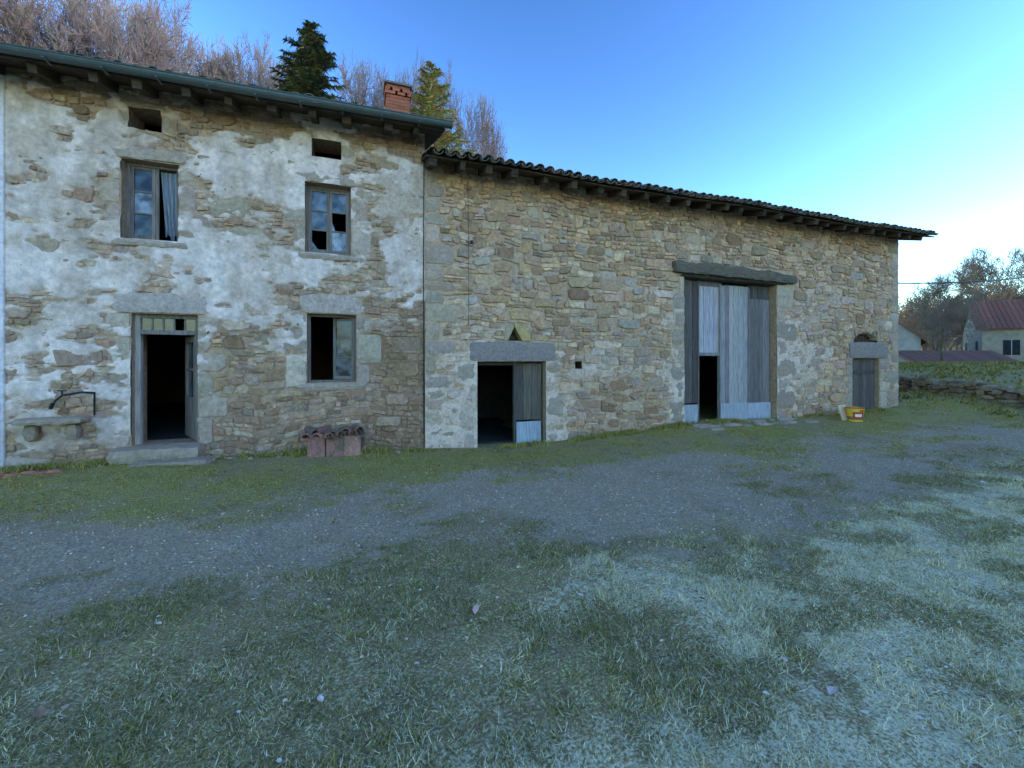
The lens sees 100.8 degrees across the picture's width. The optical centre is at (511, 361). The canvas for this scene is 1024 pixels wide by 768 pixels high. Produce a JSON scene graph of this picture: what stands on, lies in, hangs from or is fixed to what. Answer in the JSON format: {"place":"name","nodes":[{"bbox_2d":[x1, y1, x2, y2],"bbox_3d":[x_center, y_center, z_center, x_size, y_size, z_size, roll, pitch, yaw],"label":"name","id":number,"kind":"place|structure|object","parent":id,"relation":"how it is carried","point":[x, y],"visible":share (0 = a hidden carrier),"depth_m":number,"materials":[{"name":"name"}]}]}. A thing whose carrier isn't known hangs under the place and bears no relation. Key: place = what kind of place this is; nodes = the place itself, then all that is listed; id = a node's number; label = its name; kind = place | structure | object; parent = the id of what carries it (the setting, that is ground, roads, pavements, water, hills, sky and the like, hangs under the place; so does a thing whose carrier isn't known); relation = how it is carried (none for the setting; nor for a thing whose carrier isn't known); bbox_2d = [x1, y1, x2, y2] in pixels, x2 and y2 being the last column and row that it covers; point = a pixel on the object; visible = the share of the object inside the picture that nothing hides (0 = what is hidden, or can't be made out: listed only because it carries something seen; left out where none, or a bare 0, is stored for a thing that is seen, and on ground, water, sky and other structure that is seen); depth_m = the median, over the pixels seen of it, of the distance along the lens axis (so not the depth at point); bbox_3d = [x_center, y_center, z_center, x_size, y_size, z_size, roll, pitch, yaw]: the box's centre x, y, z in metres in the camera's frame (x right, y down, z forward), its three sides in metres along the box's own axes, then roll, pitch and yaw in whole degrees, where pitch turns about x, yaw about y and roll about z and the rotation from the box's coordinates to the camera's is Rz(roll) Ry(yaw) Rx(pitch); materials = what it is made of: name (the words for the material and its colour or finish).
{"place":"outdoors","nodes":[
{"label":"outdoors","id":0,"kind":"place"},
{"bbox_2d":[0,341,1023,767],"bbox_3d":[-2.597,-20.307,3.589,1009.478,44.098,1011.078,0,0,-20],"label":"ground","id":1,"kind":"structure","parent":0,"point":[846,703],"depth_m":2.95,"materials":[{"name":"grey gravel"}]},
{"bbox_2d":[0,470,63,477],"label":"loose bricks","id":2,"kind":"object","parent":1,"relation":"on","point":[32,473],"visible":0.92,"depth_m":5.84,"materials":[{"name":"stone"}]},
{"bbox_2d":[2,0,66,50],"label":"bare tree","id":3,"kind":"object","parent":1,"relation":"on","point":[43,35],"visible":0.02,"depth_m":26.24,"materials":[{"name":"brown plant"}]},
{"bbox_2d":[0,0,125,60],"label":"bare tree","id":4,"kind":"object","parent":1,"relation":"on","point":[62,40],"visible":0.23,"depth_m":24.61,"materials":[{"name":"brown plant"}]},
{"bbox_2d":[0,0,129,58],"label":"bare tree","id":5,"kind":"object","parent":1,"relation":"on","point":[19,7],"visible":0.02,"depth_m":24.36,"materials":[{"name":"brown plant"}]},
{"bbox_2d":[39,0,174,64],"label":"bare tree","id":6,"kind":"object","parent":1,"relation":"on","point":[108,2],"visible":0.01,"depth_m":31.10,"materials":[{"name":"brown plant"}]},
{"bbox_2d":[59,0,203,75],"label":"bare tree","id":7,"kind":"object","parent":1,"relation":"on","point":[143,44],"visible":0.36,"depth_m":25.14,"materials":[{"name":"brown plant"}]},
{"bbox_2d":[85,0,242,81],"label":"bare tree","id":8,"kind":"object","parent":1,"relation":"on","point":[203,56],"visible":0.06,"depth_m":29.35,"materials":[{"name":"brown plant"}]},
{"bbox_2d":[174,29,255,82],"bbox_3d":[-23.301,-14.803,34.055,7.890,19.233,11.224,0,0,-43],"label":"bare tree","id":9,"kind":"object","parent":1,"relation":"on","point":[212,72],"visible":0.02,"depth_m":31.09,"materials":[{"name":"brown plant"}]},
{"bbox_2d":[0,41,452,467],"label":"stone farmhouse","id":10,"kind":"object","parent":1,"relation":"on","point":[156,225],"visible":0.94,"depth_m":6.93,"materials":[{"name":"stone"}]},
{"bbox_2d":[7,415,90,441],"bbox_3d":[-6.712,0.980,6.158,0.832,0.354,0.298,0,0,-20],"label":"stone sink shelf","id":11,"kind":"object","parent":10,"relation":"attached to","point":[32,431],"visible":1,"depth_m":6.10,"materials":[{"name":"stone"}]},
{"bbox_2d":[48,390,95,414],"bbox_3d":[-6.460,0.611,6.241,0.519,0.399,0.181,0,0,-45],"label":"water tap","id":12,"kind":"object","parent":10,"relation":"attached to","point":[51,406],"visible":1,"depth_m":6.20,"materials":[{"name":"metal"}]},
{"bbox_2d":[126,162,355,444],"bbox_3d":[-4.595,-0.925,7.563,3.413,4.470,0.746,0,0,-20],"label":"window and door frames","id":13,"kind":"structure","parent":10,"relation":"in","point":[191,403],"depth_m":6.97,"materials":[{"name":"grey wood"}]},
{"bbox_2d":[134,170,351,396],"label":"window panes","id":14,"kind":"structure","parent":10,"relation":"in","point":[143,179],"depth_m":7.63,"materials":[{"name":"clear glass"}]},
{"bbox_2d":[200,29,280,86],"bbox_3d":[-20.500,-15.704,33.714,6.159,20.324,9.723,0,0,10],"label":"bare tree","id":15,"kind":"object","parent":1,"relation":"on","point":[247,66],"visible":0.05,"depth_m":31.79,"materials":[{"name":"brown plant"}]},
{"bbox_2d":[201,36,294,89],"bbox_3d":[-18.452,-13.963,30.668,10.190,19.973,10.923,0,0,28],"label":"bare tree","id":16,"kind":"object","parent":1,"relation":"on","point":[261,72],"visible":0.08,"depth_m":30.02,"materials":[{"name":"brown plant"}]},
{"bbox_2d":[248,20,357,103],"bbox_3d":[-12.958,-12.056,27.407,10.708,19.936,11.093,0,0,-20],"label":"fir tree","id":17,"kind":"object","parent":1,"relation":"on","point":[309,66],"visible":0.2,"depth_m":26.61,"materials":[{"name":"green plant"}]},
{"bbox_2d":[299,424,364,456],"bbox_3d":[-3.098,1.366,7.311,1.072,0.511,0.513,0,0,-20],"label":"roof tile stack","id":18,"kind":"object","parent":1,"relation":"on","point":[323,440],"visible":0.94,"depth_m":7.20,"materials":[{"name":"ceramic"}]},
{"bbox_2d":[328,50,388,108],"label":"bare tree","id":19,"kind":"object","parent":1,"relation":"on","point":[360,100],"visible":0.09,"depth_m":33.86,"materials":[{"name":"brown plant"}]},
{"bbox_2d":[365,49,446,112],"bbox_3d":[-9.371,-13.474,33.353,7.864,21.888,7.337,0,0,-28],"label":"bare tree","id":20,"kind":"object","parent":1,"relation":"on","point":[405,82],"visible":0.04,"depth_m":32.86,"materials":[{"name":"brown plant"}]},
{"bbox_2d":[410,60,480,154],"bbox_3d":[-5.731,-10.606,29.846,10.048,21.198,8.879,0,0,8],"label":"fir tree","id":21,"kind":"object","parent":1,"relation":"on","point":[433,90],"visible":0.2,"depth_m":29.32,"materials":[{"name":"green plant"}]},
{"bbox_2d":[55,414,837,469],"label":"stone slabs","id":22,"kind":"structure","parent":1,"relation":"on","point":[758,421],"depth_m":10.02,"materials":[{"name":"stone"}]},
{"bbox_2d":[416,59,485,154],"bbox_3d":[-5.404,-11.657,34.402,4.759,24.935,7.513,0,0,43],"label":"bare tree","id":23,"kind":"object","parent":1,"relation":"on","point":[448,77],"visible":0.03,"depth_m":33.98,"materials":[{"name":"brown plant"}]},
{"bbox_2d":[0,397,948,473],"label":"wall foot grass","id":24,"kind":"structure","parent":1,"relation":"on","point":[6,469],"depth_m":7.69,"materials":[{"name":"green plant"}]},
{"bbox_2d":[459,91,508,160],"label":"bare tree","id":25,"kind":"object","parent":1,"relation":"on","point":[486,126],"visible":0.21,"depth_m":36.80,"materials":[{"name":"brown plant"}]},
{"bbox_2d":[474,111,503,157],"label":"bare tree","id":26,"kind":"object","parent":1,"relation":"on","point":[489,144],"depth_m":40.78,"materials":[{"name":"brown plant"}]},
{"bbox_2d":[0,399,1023,545],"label":"mossy grass","id":27,"kind":"structure","parent":1,"relation":"on","point":[569,474],"depth_m":6.84,"materials":[{"name":"green plant"}]},
{"bbox_2d":[2,424,1023,767],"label":"fallen leaves","id":28,"kind":"object","parent":1,"relation":"on","point":[320,696],"visible":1,"depth_m":2.52,"materials":[{"name":"dry leaf"}]},
{"bbox_2d":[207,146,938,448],"bbox_3d":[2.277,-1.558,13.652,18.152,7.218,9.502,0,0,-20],"label":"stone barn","id":29,"kind":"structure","parent":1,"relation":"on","point":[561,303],"depth_m":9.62,"materials":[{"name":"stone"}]},
{"bbox_2d":[477,279,873,442],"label":"plank doors","id":30,"kind":"structure","parent":29,"relation":"in","point":[728,323],"depth_m":10.75,"materials":[{"name":"grey wood"}]},
{"bbox_2d":[837,404,847,419],"bbox_3d":[8.553,1.297,10.911,0.290,0.400,0.140,0,0,-20],"label":"cardboard sheet","id":31,"kind":"object","parent":1,"relation":"on","point":[842,411],"visible":0.77,"depth_m":10.89,"materials":[{"name":"beige cardboard"}]},
{"bbox_2d":[845,406,864,421],"bbox_3d":[8.750,1.335,10.790,0.410,0.360,0.392,0,0,-20],"label":"paint bucket","id":32,"kind":"object","parent":1,"relation":"on","point":[855,414],"visible":1,"depth_m":10.67,"materials":[{"name":"yellow plastic"}]},
{"bbox_2d":[898,322,925,349],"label":"gabled house","id":33,"kind":"structure","parent":1,"relation":"on","point":[907,339],"depth_m":35.70,"materials":[{"name":"paint"}]},
{"bbox_2d":[903,273,997,360],"bbox_3d":[30.248,-3.004,30.021,4.274,6.854,6.080,0,0,13],"label":"bare tree","id":34,"kind":"object","parent":1,"relation":"on","point":[937,293],"visible":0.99,"depth_m":29.69,"materials":[{"name":"brown plant"}]},
{"bbox_2d":[898,350,1017,362],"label":"shed","id":35,"kind":"structure","parent":1,"relation":"on","point":[923,356],"depth_m":31.21,"materials":[{"name":"tile"}]},
{"bbox_2d":[898,375,1023,407],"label":"wall stones","id":36,"kind":"object","parent":1,"relation":"on","point":[1008,395],"depth_m":13.34,"materials":[{"name":"grey stone"}]},
{"bbox_2d":[898,276,1023,349],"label":"distant tree line","id":37,"kind":"object","parent":1,"relation":"on","point":[1004,293],"visible":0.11,"depth_m":50.29,"materials":[{"name":"brown plant"}]},
{"bbox_2d":[933,285,992,349],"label":"bare tree","id":38,"kind":"object","parent":1,"relation":"on","point":[979,299],"visible":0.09,"depth_m":47.35,"materials":[{"name":"brown plant"}]},
{"bbox_2d":[928,242,1023,297],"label":"bare tree","id":39,"kind":"object","parent":1,"relation":"on","point":[981,272],"visible":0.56,"depth_m":62.51,"materials":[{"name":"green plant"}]},
{"bbox_2d":[963,315,1023,360],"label":"walls","id":40,"kind":"structure","parent":1,"relation":"on","point":[989,340],"depth_m":34.55,"materials":[{"name":"beige paint"}]},
{"bbox_2d":[956,299,1023,334],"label":"tiled roof","id":41,"kind":"structure","parent":40,"relation":"on","point":[1006,314],"depth_m":35.55,"materials":[{"name":"tile"}]},
{"bbox_2d":[965,340,1019,354],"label":"windows","id":42,"kind":"structure","parent":40,"relation":"attached to","point":[1011,347],"depth_m":34.00,"materials":[{"name":"glass"}]},
{"bbox_2d":[979,247,1023,289],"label":"bare tree","id":43,"kind":"object","parent":1,"relation":"on","point":[1019,275],"visible":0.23,"depth_m":64.27,"materials":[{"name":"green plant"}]},
{"bbox_3d":[45.996,-4.176,31.882,1.200,8.949,0.280,0,0,-20],"label":"utility pole","id":44,"kind":"object","parent":1,"relation":"on","visible":0},
{"bbox_2d":[899,277,1023,283],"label":"power line","id":45,"kind":"object","parent":44,"relation":"attached to","point":[956,282],"visible":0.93,"depth_m":15.21,"materials":[{"name":"metal"}]},
{"bbox_2d":[0,457,1023,767],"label":"frosty grass","id":46,"kind":"structure","parent":0,"point":[948,601],"depth_m":2.55,"materials":[{"name":"green plant"}]},
{"bbox_2d":[3,0,1023,309],"label":"sky","id":47,"kind":"structure","parent":0,"point":[908,113],"materials":[{"name":"blue"}]},
{"bbox_2d":[894,447,1023,489],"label":"frosty grass","id":48,"kind":"structure","parent":0,"point":[984,463],"depth_m":6.88,"materials":[{"name":"green plant"}]},
{"bbox_2d":[898,360,1023,416],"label":"bank grass","id":49,"kind":"structure","parent":0,"point":[956,368],"depth_m":15.95,"materials":[{"name":"green plant"}]}
]}

